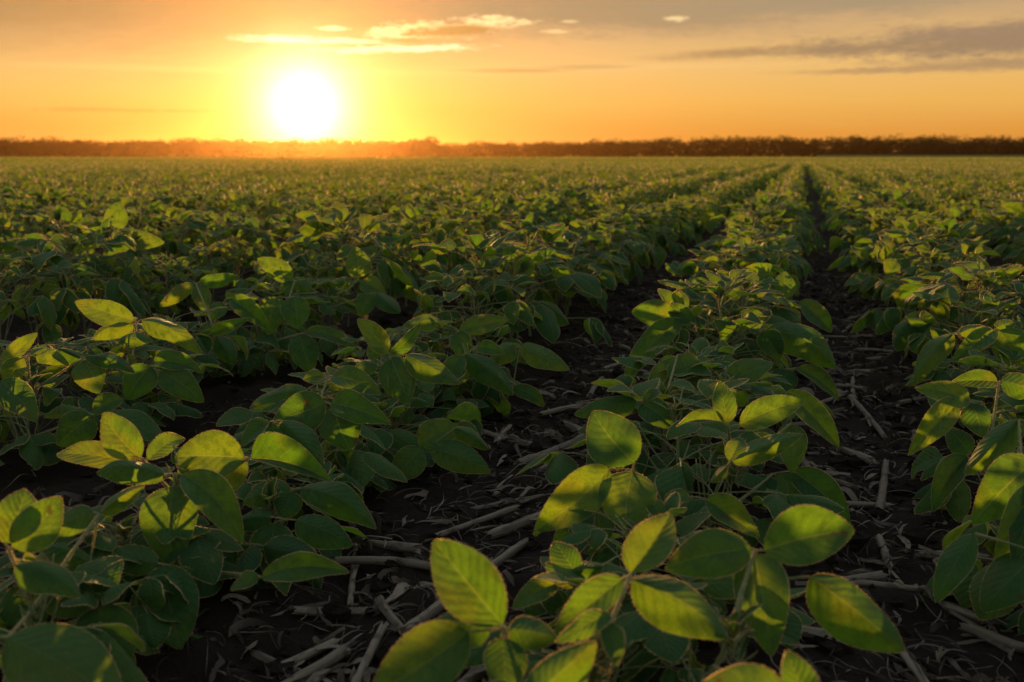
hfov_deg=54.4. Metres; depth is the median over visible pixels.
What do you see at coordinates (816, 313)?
soybean plant
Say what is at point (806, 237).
soybean plant
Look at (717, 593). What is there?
soybean plant
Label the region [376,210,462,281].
soybean plant
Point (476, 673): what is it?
corn stalk
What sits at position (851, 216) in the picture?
soybean plant
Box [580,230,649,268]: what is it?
soybean plant
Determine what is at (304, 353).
soybean plant
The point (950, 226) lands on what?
soybean plant
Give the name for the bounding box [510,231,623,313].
soybean plant
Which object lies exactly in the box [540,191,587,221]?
soybean plant
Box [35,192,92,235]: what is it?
soybean plant
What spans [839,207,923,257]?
soybean plant
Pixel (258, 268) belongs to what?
soybean plant
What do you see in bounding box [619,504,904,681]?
soybean plant
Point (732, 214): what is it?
soybean plant
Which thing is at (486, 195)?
soybean plant
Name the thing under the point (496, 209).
soybean plant
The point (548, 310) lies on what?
soybean plant
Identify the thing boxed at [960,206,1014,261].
soybean plant
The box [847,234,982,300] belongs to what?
soybean plant
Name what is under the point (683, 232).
soybean plant
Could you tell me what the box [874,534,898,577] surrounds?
corn stalk
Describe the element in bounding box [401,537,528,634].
corn stalk
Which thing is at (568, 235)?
soybean plant
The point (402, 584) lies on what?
crop litter
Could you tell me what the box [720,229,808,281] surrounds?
soybean plant
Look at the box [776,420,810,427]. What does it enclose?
corn stalk
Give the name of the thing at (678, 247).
soybean plant
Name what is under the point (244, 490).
soybean plant
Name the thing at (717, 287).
soybean plant
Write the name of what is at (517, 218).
soybean plant
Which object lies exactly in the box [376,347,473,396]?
soybean plant
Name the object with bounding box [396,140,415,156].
distant tree
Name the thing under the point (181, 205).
soybean plant
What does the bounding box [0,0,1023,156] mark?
sky
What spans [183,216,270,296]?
soybean plant
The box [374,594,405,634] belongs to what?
corn stalk
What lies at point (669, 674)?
soybean plant
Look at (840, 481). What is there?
corn stalk
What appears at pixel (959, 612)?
corn stalk
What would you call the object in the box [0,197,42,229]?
soybean plant
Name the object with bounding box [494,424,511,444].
corn stalk
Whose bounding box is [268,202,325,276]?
soybean plant
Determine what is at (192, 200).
soybean plant
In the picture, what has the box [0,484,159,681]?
soybean plant
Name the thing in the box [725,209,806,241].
soybean plant
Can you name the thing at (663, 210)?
soybean plant
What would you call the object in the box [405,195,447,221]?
soybean plant
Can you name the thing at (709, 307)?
soybean plant
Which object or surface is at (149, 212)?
soybean plant
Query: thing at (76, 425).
soybean plant
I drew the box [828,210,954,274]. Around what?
soybean plant
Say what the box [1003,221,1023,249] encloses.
soybean plant
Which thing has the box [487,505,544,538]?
corn stalk
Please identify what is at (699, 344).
soybean plant
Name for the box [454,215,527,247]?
soybean plant
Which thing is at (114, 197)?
soybean plant
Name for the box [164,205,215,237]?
soybean plant
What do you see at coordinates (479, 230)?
soybean plant
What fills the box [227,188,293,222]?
soybean plant
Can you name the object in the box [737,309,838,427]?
soybean plant
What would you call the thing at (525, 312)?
soybean plant
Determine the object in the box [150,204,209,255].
soybean plant
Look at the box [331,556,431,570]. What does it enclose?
corn stalk
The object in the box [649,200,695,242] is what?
soybean plant
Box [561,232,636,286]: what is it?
soybean plant
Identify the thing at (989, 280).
soybean plant
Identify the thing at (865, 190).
soybean plant
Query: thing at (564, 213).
soybean plant
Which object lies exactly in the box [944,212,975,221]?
soybean plant
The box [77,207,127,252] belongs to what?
soybean plant
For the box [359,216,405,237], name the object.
soybean plant
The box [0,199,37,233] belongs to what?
soybean plant
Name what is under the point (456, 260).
soybean plant
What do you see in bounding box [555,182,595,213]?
soybean plant
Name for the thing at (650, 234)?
soybean plant
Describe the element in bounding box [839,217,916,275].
soybean plant
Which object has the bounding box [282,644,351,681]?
corn stalk
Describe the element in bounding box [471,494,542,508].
corn stalk
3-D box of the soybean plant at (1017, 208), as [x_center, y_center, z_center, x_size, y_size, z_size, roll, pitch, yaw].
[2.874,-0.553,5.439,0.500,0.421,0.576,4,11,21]
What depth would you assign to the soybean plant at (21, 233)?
5.17 m
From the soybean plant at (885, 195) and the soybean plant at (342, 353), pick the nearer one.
the soybean plant at (342, 353)
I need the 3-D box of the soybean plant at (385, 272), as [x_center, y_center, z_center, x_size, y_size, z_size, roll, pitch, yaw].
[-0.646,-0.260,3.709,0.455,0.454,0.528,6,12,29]
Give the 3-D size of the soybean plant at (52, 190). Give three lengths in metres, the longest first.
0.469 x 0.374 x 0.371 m
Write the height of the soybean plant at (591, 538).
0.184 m
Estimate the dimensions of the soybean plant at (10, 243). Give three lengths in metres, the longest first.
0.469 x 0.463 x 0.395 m
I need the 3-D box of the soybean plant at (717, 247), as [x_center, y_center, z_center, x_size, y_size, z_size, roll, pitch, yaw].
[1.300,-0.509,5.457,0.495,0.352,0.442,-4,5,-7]
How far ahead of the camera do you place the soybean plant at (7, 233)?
5.11 m
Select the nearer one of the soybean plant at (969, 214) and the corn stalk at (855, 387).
the corn stalk at (855, 387)
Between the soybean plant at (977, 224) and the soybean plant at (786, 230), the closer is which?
the soybean plant at (786, 230)
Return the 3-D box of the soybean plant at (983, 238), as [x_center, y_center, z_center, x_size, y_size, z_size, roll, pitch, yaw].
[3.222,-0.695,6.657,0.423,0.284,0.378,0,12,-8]
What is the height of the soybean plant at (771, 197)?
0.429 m
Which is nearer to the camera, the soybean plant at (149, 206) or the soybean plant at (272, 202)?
the soybean plant at (149, 206)
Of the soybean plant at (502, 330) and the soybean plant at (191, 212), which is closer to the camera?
the soybean plant at (502, 330)
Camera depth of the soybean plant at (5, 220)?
4.92 m
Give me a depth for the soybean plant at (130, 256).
4.59 m
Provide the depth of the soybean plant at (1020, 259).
4.97 m
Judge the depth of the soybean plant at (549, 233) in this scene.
3.56 m
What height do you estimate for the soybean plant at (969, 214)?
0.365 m
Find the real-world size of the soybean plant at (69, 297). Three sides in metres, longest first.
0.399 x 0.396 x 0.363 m
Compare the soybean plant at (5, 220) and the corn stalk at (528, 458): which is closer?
the corn stalk at (528, 458)
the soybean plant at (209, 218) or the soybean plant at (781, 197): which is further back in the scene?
the soybean plant at (781, 197)
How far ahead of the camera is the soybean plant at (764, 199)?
5.88 m
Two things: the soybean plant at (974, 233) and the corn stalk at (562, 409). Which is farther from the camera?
the soybean plant at (974, 233)
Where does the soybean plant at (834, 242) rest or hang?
on the ground
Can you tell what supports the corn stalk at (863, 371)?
on the ground
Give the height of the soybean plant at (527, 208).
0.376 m
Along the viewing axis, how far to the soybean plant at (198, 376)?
2.52 m
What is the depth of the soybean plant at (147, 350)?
2.59 m
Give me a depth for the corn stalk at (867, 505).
1.93 m
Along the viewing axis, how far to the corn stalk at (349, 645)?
1.38 m
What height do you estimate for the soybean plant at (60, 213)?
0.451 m
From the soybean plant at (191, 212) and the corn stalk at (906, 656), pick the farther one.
the soybean plant at (191, 212)
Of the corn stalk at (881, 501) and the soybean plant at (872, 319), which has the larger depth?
the soybean plant at (872, 319)
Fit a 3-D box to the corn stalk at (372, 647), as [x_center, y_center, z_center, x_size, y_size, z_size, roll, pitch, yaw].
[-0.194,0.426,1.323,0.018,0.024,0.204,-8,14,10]
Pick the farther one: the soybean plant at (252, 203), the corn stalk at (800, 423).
the soybean plant at (252, 203)
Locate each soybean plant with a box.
[0,186,16,218]
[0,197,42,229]
[0,198,18,230]
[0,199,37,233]
[0,206,65,253]
[0,213,15,241]
[0,226,64,297]
[0,237,49,298]
[0,242,99,346]
[0,251,72,353]
[0,333,161,469]
[0,336,94,433]
[0,338,160,429]
[0,344,101,446]
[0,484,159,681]
[0,505,220,648]
[0,514,192,643]
[2,219,151,341]
[3,194,27,214]
[4,247,106,298]
[10,219,95,255]
[11,186,67,224]
[11,205,103,284]
[12,248,141,337]
[14,203,76,231]
[21,217,88,259]
[26,329,233,409]
[28,192,84,214]
[33,205,88,231]
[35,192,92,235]
[37,299,203,443]
[54,220,140,278]
[56,412,349,648]
[59,215,164,291]
[67,192,107,226]
[68,192,104,214]
[69,215,126,251]
[72,236,147,281]
[72,317,218,390]
[73,201,190,315]
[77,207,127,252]
[90,307,249,372]
[91,207,127,251]
[99,194,148,228]
[103,195,149,217]
[109,192,168,252]
[113,207,179,271]
[121,461,285,528]
[125,190,185,228]
[125,251,198,313]
[128,206,174,235]
[132,226,198,280]
[138,251,214,316]
[142,187,194,214]
[142,258,257,316]
[146,214,238,266]
[147,198,202,229]
[148,206,207,274]
[149,474,375,598]
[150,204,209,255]
[156,207,212,245]
[158,197,218,214]
[160,273,279,378]
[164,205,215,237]
[165,205,242,269]
[166,247,254,301]
[169,446,364,508]
[181,189,225,248]
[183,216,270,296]
[184,209,269,281]
[200,230,248,265]
[205,205,242,231]
[206,277,360,357]
[216,366,430,451]
[220,257,354,376]
[222,206,277,271]
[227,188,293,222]
[231,214,295,273]
[232,197,274,230]
[232,368,417,454]
[234,220,281,247]
[240,258,355,339]
[240,365,406,525]
[241,225,321,289]
[247,200,295,224]
[251,211,412,325]
[257,201,305,216]
[259,213,299,246]
[260,200,301,240]
[260,229,293,256]
[264,215,342,260]
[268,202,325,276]
[271,246,399,364]
[273,359,417,436]
[284,202,418,326]
[287,257,361,339]
[299,200,361,262]
[305,195,351,251]
[314,211,358,259]
[314,235,434,318]
[319,318,490,480]
[320,222,373,263]
[324,192,365,240]
[326,198,359,226]
[329,358,482,434]
[331,197,370,224]
[331,326,448,401]
[347,202,380,222]
[351,220,454,306]
[354,219,441,296]
[356,205,395,235]
[357,190,400,219]
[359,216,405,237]
[366,307,528,364]
[373,539,557,681]
[375,216,406,237]
[376,207,422,236]
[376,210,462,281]
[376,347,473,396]
[379,207,426,224]
[392,203,435,233]
[397,328,487,391]
[398,217,476,290]
[400,205,469,280]
[403,314,569,419]
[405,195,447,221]
[412,229,601,338]
[412,231,540,341]
[414,202,508,269]
[414,257,542,365]
[417,204,476,233]
[420,230,474,265]
[436,195,480,236]
[437,199,505,234]
[439,201,473,224]
[450,244,611,346]
[453,214,520,241]
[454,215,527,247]
[461,190,497,217]
[465,556,814,681]
[471,210,521,242]
[478,194,538,241]
[481,197,507,217]
[481,209,576,336]
[486,595,708,681]
[489,213,548,244]
[489,512,728,681]
[495,237,596,328]
[502,195,561,224]
[503,200,549,243]
[504,235,629,317]
[509,243,613,312]
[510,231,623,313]
[512,203,561,244]
[514,199,560,223]
[516,378,769,516]
[519,194,574,238]
[523,491,805,681]
[525,215,575,242]
[533,224,628,304]
[534,410,759,615]
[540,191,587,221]
[544,192,582,230]
[548,187,595,219]
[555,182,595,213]
[557,186,600,218]
[559,217,628,295]
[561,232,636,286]
[574,353,772,476]
[575,217,655,283]
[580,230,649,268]
[586,212,653,265]
[590,212,666,269]
[592,203,655,259]
[593,204,659,255]
[611,337,786,438]
[617,219,686,263]
[619,212,675,256]
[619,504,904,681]
[624,299,751,406]
[628,358,791,421]
[630,367,785,468]
[632,206,671,247]
[633,346,795,446]
[637,202,681,240]
[639,201,693,242]
[641,211,677,247]
[641,211,680,240]
[641,356,725,408]
[642,207,697,242]
[646,381,850,563]
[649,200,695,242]
[657,269,791,369]
[658,199,693,233]
[665,247,783,320]
[667,300,783,371]
[669,201,698,225]
[677,218,700,245]
[677,280,800,323]
[681,266,799,360]
[685,263,831,344]
[689,281,799,358]
[694,219,801,273]
[698,227,811,277]
[703,239,792,304]
[705,216,798,258]
[709,195,781,227]
[718,236,798,304]
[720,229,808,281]
[721,236,799,295]
[723,250,803,279]
[724,226,799,257]
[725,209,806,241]
[726,214,796,244]
[727,203,788,255]
[728,201,816,234]
[735,200,825,246]
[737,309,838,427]
[738,200,824,253]
[743,191,796,211]
[745,229,813,272]
[748,200,812,254]
[754,194,815,229]
[758,216,812,255]
[769,193,801,223]
[770,197,808,219]
[828,200,911,230]
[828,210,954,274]
[829,221,881,254]
[831,196,889,221]
[836,204,882,230]
[837,188,907,218]
[837,191,896,230]
[837,192,894,220]
[837,208,914,249]
[839,195,864,212]
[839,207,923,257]
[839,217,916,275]
[843,188,912,232]
[844,251,999,310]
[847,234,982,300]
[848,186,920,227]
[850,244,987,332]
[851,228,947,298]
[851,238,955,297]
[853,207,945,254]
[859,225,955,282]
[864,215,966,275]
[869,219,981,316]
[873,205,922,240]
[874,225,999,306]
[876,267,1023,351]
[891,259,1023,349]
[892,258,1023,350]
[899,256,1023,368]
[904,290,1020,382]
[904,351,1009,385]
[905,320,1023,425]
[908,369,1023,527]
[923,419,1023,633]
[928,381,1023,443]
[942,346,1023,434]
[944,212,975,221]
[949,196,1000,223]
[950,204,1002,221]
[955,223,992,241]
[957,200,1005,236]
[957,213,1015,263]
[957,220,997,256]
[957,367,1023,427]
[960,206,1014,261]
[968,200,1004,257]
[974,213,1016,264]
[977,202,1021,248]
[983,209,1015,246]
[989,202,1023,259]
[991,395,1023,453]
[993,210,1023,245]
[1002,218,1023,259]
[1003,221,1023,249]
[1013,237,1023,271]
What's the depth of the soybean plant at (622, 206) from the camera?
5.58 m
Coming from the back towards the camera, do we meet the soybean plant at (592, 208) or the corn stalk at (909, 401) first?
the soybean plant at (592, 208)
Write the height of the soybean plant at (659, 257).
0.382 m
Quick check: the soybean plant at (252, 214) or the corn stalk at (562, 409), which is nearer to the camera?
the corn stalk at (562, 409)
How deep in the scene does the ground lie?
2.01 m
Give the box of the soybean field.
[0,156,1023,237]
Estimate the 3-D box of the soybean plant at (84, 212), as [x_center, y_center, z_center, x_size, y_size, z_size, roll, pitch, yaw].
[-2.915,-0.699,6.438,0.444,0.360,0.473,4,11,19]
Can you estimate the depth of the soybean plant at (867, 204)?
6.42 m
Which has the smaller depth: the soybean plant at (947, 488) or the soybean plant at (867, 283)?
the soybean plant at (947, 488)
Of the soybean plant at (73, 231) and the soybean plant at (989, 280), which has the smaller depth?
the soybean plant at (989, 280)
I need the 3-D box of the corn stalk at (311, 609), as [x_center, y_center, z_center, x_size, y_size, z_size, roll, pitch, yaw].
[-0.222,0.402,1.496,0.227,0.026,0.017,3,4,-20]
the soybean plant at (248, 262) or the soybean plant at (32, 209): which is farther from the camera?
the soybean plant at (32, 209)
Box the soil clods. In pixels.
[0,259,1023,681]
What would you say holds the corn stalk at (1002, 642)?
on the ground
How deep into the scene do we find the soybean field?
16.10 m
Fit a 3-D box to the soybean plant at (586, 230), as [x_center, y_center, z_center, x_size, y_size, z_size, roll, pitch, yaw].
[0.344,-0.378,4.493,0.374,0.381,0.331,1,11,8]
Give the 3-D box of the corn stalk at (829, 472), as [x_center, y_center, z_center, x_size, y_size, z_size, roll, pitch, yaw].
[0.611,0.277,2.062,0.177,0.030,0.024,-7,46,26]
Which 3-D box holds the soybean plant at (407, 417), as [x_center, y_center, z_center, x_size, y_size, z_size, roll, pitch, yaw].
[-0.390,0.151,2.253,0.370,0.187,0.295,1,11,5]
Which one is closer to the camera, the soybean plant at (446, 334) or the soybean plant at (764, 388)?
the soybean plant at (764, 388)
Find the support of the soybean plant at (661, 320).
on the ground
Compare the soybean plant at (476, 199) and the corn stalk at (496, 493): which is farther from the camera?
the soybean plant at (476, 199)
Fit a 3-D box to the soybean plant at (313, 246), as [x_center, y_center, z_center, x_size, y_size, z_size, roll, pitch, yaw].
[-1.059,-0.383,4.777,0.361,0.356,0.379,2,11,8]
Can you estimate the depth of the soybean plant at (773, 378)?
2.35 m
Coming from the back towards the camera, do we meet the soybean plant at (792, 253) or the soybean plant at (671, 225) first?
the soybean plant at (671, 225)
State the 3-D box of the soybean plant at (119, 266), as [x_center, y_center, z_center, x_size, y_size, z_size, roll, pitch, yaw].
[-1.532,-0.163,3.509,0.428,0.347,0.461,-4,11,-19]
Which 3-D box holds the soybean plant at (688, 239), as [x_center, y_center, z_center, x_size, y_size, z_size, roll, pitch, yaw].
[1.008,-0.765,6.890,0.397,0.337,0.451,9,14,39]
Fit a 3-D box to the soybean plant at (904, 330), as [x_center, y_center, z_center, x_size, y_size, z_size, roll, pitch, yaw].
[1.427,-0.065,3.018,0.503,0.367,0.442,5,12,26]
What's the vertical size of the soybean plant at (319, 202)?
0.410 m
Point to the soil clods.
(342, 611)
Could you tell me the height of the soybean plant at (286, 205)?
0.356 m
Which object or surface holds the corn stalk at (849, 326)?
on the ground
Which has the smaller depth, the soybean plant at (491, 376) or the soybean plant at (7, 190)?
the soybean plant at (491, 376)
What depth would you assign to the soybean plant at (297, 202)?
7.69 m
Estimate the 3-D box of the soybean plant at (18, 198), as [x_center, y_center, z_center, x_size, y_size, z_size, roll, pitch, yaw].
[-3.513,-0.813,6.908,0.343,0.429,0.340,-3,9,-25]
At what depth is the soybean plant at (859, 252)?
4.30 m
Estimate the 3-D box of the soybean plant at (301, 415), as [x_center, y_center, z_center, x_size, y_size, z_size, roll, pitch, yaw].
[-0.395,0.206,1.883,0.378,0.277,0.345,-2,11,-12]
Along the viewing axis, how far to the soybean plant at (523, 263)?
3.09 m
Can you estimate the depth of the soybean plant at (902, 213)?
5.25 m
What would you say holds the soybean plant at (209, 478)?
on the ground
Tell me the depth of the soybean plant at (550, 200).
6.37 m
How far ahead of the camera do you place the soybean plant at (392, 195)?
7.69 m
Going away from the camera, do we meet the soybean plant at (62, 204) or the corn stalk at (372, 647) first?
the corn stalk at (372, 647)
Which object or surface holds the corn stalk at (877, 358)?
on the ground
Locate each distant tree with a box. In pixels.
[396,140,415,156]
[405,136,439,156]
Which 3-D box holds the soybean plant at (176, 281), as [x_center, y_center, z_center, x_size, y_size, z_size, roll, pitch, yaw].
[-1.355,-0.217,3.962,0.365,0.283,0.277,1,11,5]
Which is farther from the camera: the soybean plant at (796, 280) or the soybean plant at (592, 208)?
the soybean plant at (592, 208)
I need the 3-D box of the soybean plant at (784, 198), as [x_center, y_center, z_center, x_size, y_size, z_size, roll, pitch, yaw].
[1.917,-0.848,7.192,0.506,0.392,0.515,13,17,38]
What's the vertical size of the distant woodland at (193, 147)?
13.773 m
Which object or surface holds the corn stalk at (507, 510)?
on the ground
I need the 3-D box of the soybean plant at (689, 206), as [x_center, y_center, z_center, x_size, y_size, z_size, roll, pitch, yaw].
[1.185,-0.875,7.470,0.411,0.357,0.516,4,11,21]
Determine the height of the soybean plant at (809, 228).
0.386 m
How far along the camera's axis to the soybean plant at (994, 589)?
1.40 m
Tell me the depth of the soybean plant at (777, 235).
4.62 m
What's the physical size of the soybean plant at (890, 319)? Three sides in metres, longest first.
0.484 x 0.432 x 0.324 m
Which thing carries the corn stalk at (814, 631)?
on the ground
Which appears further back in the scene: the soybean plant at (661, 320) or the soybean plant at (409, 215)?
the soybean plant at (409, 215)
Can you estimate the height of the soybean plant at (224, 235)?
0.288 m
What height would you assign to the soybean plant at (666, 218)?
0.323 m
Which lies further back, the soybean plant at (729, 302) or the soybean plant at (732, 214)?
the soybean plant at (732, 214)
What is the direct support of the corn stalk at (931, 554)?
on the ground
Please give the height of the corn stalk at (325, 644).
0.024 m
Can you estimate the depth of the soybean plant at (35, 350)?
2.35 m
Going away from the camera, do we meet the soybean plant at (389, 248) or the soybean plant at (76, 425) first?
the soybean plant at (76, 425)
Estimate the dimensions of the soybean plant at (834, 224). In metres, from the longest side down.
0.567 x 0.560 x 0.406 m
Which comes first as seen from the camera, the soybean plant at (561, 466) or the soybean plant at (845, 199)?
the soybean plant at (561, 466)
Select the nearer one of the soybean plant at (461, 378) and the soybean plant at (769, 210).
the soybean plant at (461, 378)
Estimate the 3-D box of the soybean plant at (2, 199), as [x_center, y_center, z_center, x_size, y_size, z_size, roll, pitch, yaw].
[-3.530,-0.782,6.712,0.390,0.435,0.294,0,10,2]
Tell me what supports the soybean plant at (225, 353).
on the ground
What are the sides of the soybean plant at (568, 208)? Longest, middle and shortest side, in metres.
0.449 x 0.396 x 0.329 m
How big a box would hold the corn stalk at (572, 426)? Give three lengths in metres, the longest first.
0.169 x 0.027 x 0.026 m
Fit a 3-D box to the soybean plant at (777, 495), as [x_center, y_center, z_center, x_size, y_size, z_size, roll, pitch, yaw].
[0.369,0.217,1.676,0.360,0.322,0.396,8,13,38]
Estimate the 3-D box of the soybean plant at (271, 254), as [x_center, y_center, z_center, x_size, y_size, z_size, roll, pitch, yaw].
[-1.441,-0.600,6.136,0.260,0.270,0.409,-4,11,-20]
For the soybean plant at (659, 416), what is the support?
on the ground
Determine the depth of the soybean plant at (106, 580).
1.26 m
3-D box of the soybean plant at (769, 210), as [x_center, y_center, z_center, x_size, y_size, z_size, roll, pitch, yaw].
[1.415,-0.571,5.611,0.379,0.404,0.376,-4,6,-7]
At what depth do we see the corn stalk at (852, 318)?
4.14 m
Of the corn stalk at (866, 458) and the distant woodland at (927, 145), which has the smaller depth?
the corn stalk at (866, 458)
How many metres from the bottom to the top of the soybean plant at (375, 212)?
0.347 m
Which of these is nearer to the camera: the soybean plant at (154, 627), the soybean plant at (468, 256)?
the soybean plant at (154, 627)
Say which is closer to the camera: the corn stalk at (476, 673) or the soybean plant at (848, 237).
the corn stalk at (476, 673)
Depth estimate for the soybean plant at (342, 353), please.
2.58 m
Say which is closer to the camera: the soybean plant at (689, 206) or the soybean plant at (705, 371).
the soybean plant at (705, 371)
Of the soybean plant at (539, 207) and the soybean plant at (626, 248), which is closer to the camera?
the soybean plant at (626, 248)
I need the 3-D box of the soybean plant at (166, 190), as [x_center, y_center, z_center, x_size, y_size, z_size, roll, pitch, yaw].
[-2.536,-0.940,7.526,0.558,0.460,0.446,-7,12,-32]
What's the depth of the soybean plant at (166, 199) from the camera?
7.31 m
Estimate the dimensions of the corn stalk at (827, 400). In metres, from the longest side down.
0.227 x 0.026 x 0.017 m
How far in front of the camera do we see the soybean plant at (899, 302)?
3.41 m
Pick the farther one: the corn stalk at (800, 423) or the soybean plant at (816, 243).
the soybean plant at (816, 243)
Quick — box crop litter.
[0,218,1023,681]
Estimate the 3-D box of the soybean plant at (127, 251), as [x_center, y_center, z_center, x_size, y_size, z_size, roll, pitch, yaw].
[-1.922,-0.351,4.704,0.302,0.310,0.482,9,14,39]
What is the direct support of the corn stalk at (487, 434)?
on the ground
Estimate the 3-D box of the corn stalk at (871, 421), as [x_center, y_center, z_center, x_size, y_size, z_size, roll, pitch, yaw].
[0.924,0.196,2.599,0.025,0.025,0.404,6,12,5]
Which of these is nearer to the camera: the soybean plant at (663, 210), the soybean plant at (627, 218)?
the soybean plant at (627, 218)
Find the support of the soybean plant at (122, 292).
on the ground
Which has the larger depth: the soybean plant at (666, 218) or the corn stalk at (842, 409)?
the soybean plant at (666, 218)
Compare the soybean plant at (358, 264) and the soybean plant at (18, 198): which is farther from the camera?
the soybean plant at (18, 198)
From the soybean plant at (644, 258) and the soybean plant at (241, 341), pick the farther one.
the soybean plant at (644, 258)
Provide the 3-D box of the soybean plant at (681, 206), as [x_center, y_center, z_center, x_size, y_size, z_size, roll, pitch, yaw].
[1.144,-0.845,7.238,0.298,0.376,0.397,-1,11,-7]
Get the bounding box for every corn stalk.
[246,644,332,681]
[281,625,344,665]
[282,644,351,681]
[288,601,379,616]
[310,633,362,681]
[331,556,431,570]
[347,543,358,606]
[349,621,388,681]
[350,535,422,553]
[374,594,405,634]
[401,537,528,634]
[420,503,519,543]
[454,664,486,681]
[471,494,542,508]
[482,429,531,442]
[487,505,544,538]
[490,475,512,496]
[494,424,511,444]
[513,431,585,465]
[533,464,547,473]
[539,399,594,416]
[563,421,585,431]
[586,367,612,398]
[601,362,622,370]
[617,344,631,350]
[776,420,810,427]
[795,570,889,587]
[800,625,842,642]
[801,457,810,466]
[817,466,850,477]
[821,390,848,403]
[821,445,876,463]
[822,334,848,339]
[829,407,846,413]
[833,478,866,487]
[835,383,866,391]
[842,323,853,331]
[846,314,859,319]
[846,394,887,438]
[846,501,894,510]
[847,366,887,374]
[850,376,857,399]
[852,578,953,595]
[853,348,893,353]
[862,356,885,359]
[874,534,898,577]
[875,459,890,509]
[896,395,932,406]
[897,545,993,565]
[898,648,929,681]
[938,600,1007,628]
[958,620,1023,654]
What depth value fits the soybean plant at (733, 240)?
4.18 m
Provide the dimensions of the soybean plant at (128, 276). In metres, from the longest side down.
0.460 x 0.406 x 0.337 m
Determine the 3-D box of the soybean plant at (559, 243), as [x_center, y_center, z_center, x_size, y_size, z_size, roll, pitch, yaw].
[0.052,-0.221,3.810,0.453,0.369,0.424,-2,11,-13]
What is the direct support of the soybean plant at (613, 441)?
on the ground
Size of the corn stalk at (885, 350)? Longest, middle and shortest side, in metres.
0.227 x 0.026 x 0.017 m
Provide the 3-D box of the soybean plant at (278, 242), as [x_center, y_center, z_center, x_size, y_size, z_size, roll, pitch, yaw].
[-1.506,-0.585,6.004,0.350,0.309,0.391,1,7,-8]
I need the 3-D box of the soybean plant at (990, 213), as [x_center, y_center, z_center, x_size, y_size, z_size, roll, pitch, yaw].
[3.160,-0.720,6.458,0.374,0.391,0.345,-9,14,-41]
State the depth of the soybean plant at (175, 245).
4.93 m
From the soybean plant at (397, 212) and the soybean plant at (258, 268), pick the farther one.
the soybean plant at (397, 212)
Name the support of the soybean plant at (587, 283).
on the ground
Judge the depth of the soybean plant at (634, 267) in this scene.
4.76 m
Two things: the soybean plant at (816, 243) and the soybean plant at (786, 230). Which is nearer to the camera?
the soybean plant at (786, 230)
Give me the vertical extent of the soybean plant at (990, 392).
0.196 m
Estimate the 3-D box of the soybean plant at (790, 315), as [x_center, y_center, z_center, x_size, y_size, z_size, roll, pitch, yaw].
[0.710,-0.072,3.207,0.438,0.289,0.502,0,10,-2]
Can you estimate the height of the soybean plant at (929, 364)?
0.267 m
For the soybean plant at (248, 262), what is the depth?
4.20 m
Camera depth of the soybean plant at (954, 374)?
2.48 m
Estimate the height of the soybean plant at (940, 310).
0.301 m
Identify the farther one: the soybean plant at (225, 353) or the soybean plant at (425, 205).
the soybean plant at (425, 205)
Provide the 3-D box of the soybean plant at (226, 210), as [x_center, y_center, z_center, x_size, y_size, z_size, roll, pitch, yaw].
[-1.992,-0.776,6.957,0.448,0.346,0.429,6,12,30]
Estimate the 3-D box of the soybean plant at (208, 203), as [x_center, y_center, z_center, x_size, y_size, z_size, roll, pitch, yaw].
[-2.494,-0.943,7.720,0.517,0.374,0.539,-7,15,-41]
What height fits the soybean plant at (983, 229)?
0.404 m
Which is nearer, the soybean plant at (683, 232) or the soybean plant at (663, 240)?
the soybean plant at (663, 240)
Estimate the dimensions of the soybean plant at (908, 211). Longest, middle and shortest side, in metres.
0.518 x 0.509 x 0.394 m
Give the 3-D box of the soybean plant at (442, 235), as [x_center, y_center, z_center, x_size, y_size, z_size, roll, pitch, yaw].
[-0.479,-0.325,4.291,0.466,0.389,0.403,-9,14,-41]
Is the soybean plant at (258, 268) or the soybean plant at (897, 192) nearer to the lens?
the soybean plant at (258, 268)
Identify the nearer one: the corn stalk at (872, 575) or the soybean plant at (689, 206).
the corn stalk at (872, 575)
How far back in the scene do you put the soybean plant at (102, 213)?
5.67 m
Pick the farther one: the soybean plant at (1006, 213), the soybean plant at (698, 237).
the soybean plant at (698, 237)
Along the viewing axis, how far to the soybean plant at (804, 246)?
5.67 m
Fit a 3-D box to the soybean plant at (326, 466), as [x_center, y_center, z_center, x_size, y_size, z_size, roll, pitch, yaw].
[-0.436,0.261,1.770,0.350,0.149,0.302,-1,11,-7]
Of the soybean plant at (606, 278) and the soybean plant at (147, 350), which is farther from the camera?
the soybean plant at (606, 278)
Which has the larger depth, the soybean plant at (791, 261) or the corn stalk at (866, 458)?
the soybean plant at (791, 261)
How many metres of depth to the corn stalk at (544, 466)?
2.15 m
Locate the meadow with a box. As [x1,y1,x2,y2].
[817,155,1023,156]
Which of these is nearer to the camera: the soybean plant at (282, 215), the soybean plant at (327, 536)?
the soybean plant at (327, 536)
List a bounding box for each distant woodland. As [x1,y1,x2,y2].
[0,135,444,156]
[430,134,1023,156]
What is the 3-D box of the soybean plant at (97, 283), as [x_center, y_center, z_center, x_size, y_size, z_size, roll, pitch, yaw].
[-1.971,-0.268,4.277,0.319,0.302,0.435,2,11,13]
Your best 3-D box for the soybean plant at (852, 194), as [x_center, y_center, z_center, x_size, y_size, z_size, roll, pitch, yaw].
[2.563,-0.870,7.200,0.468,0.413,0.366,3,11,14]
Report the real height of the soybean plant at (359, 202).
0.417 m
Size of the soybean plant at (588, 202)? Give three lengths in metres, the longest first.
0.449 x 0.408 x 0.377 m
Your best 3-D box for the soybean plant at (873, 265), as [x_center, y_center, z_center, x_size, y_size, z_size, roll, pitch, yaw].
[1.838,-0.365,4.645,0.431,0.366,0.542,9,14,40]
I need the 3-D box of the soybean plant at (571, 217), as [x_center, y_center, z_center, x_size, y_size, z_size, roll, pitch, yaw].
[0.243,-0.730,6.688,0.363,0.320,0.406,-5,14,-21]
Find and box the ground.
[0,170,1023,681]
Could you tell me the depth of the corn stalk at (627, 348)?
3.53 m

